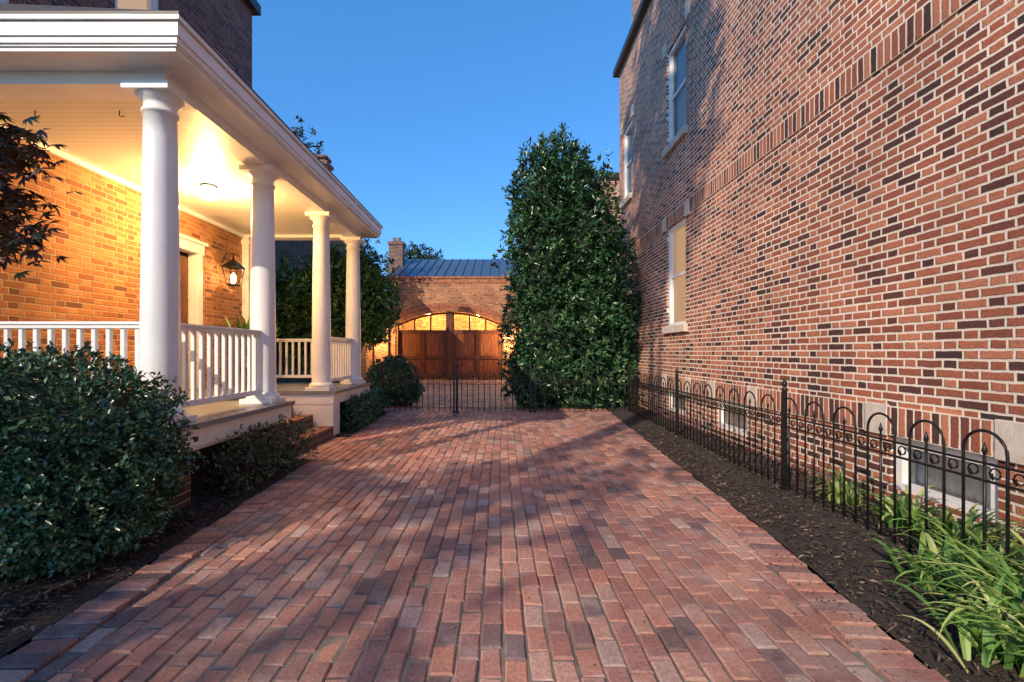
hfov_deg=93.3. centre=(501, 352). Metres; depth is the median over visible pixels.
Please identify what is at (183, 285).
door leaf
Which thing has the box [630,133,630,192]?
window curtain
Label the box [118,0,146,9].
window curtain
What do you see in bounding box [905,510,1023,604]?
daylily
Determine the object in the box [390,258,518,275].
metal roof
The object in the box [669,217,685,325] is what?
window frame
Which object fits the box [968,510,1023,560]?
daylily
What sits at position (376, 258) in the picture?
holly tree
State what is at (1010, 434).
stone blocks
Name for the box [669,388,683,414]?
basement window frame
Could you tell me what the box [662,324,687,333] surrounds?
window sill
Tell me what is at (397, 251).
chimney
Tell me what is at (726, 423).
basement window frame
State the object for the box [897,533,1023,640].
daylily
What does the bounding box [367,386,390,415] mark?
boxwood shrub
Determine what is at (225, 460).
azalea shrub
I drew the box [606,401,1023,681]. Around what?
mulch bed
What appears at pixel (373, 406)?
boxwood shrub
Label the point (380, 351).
brick garden wall
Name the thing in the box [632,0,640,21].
chimney
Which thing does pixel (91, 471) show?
rounded holly bush
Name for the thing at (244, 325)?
potted plant
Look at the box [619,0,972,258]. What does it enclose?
belt course
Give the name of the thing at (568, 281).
tall laurel hedge
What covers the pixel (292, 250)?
brick house
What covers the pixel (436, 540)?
brick driveway
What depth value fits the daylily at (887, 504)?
3.39 m
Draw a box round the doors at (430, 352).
[398,312,501,378]
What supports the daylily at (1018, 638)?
on the mulch bed at (634, 420)
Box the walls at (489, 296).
[389,279,523,377]
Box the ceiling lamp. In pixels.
[197,183,219,200]
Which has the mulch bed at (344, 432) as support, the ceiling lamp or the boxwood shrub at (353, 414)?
the boxwood shrub at (353, 414)
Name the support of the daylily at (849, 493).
on the mulch bed at (634, 420)
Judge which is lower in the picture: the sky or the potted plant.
the potted plant
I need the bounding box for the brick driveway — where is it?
[0,380,950,681]
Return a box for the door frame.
[180,233,207,388]
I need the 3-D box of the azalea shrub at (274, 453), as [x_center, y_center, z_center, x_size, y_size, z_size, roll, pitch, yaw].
[-2.391,0.990,4.815,0.694,0.628,0.796,0,0,0]
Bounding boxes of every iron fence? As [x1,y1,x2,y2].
[532,364,627,412]
[627,364,1023,595]
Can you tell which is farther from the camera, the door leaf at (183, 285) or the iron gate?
the iron gate
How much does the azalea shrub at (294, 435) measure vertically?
0.626 m
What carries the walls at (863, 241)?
on the ground
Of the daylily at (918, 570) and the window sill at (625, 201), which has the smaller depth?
the daylily at (918, 570)
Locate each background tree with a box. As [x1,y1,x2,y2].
[290,115,324,153]
[378,241,443,284]
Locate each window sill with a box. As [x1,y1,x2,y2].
[620,193,631,208]
[662,125,687,158]
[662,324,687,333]
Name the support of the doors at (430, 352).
attached to the walls at (489, 296)
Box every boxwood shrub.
[340,394,373,430]
[353,388,381,422]
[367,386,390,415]
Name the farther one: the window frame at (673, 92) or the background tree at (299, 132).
the background tree at (299, 132)
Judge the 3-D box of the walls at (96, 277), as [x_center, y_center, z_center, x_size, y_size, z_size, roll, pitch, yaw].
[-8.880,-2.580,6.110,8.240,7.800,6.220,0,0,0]
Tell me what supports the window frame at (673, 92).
attached to the walls at (863, 241)
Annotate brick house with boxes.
[275,154,365,382]
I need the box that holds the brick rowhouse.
[590,172,618,261]
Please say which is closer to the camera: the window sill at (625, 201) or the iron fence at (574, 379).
the iron fence at (574, 379)
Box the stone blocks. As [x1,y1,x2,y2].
[620,0,1023,464]
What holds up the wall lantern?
attached to the walls at (96, 277)
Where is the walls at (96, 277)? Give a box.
[0,0,251,389]
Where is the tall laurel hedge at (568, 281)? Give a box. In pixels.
[489,121,642,409]
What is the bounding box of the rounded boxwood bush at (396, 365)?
[364,353,425,406]
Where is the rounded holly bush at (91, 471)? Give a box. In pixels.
[0,337,205,585]
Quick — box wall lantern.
[222,253,244,286]
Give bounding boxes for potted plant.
[220,313,281,385]
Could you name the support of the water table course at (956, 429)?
attached to the walls at (863, 241)
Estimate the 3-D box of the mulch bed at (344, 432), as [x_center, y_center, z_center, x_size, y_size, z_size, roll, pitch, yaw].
[-3.491,1.241,8.825,2.418,0.048,3.150,0,0,0]
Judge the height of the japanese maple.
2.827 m
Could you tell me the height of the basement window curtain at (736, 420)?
0.428 m
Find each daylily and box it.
[801,465,889,507]
[847,485,960,532]
[860,531,1023,596]
[877,570,1023,677]
[887,503,1023,553]
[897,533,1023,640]
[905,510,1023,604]
[919,570,1023,665]
[944,517,1023,592]
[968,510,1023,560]
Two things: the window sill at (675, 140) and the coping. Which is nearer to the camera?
the window sill at (675, 140)
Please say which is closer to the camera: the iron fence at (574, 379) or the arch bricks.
the iron fence at (574, 379)
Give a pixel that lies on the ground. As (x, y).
(28, 641)
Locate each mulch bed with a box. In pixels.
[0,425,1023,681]
[334,411,386,435]
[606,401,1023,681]
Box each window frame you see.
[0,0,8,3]
[115,0,158,9]
[624,122,630,198]
[669,24,685,142]
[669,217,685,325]
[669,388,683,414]
[718,398,746,436]
[896,437,997,522]
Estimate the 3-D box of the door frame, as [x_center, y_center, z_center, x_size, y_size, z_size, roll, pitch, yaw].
[-4.780,-0.575,7.090,0.200,2.310,1.260,0,0,0]
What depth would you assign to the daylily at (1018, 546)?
2.34 m
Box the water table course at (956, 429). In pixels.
[626,371,993,456]
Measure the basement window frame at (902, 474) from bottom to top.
0.428 m
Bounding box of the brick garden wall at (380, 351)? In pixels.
[366,317,388,377]
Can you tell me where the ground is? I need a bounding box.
[0,377,931,668]
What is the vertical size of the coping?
0.290 m
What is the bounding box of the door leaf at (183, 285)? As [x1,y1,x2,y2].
[180,255,186,389]
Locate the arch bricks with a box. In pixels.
[395,303,506,322]
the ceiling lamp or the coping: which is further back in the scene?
the coping
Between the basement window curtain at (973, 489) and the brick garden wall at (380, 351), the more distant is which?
the brick garden wall at (380, 351)
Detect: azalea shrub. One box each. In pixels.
[201,423,272,494]
[221,421,296,483]
[257,411,319,470]
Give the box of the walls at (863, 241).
[619,0,1023,555]
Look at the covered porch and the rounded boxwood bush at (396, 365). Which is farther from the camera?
the rounded boxwood bush at (396, 365)
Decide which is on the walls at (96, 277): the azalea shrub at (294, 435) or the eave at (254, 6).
the eave at (254, 6)
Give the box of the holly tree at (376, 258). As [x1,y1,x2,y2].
[303,238,394,352]
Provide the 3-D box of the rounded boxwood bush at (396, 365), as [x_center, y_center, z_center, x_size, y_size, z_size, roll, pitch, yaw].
[-2.562,0.665,11.561,1.523,1.299,1.297,0,0,0]
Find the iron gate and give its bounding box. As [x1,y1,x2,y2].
[380,363,531,412]
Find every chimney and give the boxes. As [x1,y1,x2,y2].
[388,237,405,329]
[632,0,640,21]
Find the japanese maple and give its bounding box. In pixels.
[0,112,84,281]
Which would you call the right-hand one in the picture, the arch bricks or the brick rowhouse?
the brick rowhouse
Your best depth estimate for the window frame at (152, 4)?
6.65 m
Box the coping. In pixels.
[389,276,509,282]
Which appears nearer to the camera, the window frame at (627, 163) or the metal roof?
the window frame at (627, 163)
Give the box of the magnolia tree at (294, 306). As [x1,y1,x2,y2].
[275,240,405,382]
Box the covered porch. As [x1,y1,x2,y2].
[0,3,382,512]
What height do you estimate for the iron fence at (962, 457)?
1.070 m
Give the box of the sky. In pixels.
[252,0,631,299]
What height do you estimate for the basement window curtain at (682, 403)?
0.428 m
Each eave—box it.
[244,0,260,15]
[613,0,650,77]
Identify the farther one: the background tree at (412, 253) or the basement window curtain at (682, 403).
the background tree at (412, 253)
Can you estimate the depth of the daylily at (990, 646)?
1.96 m
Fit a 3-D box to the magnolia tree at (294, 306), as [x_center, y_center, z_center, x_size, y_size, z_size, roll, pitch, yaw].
[-4.596,-0.785,12.576,4.182,4.221,2.110,0,0,13]
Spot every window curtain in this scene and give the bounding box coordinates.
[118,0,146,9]
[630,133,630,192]
[676,39,685,133]
[676,226,685,321]
[679,394,683,409]
[730,406,746,428]
[916,450,990,506]
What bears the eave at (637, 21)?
on the walls at (863, 241)
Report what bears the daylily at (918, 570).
on the mulch bed at (634, 420)
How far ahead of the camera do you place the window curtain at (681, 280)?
8.90 m
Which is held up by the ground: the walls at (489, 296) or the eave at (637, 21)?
the walls at (489, 296)
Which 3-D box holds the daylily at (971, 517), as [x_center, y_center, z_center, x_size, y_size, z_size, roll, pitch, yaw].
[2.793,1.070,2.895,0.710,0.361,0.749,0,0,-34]

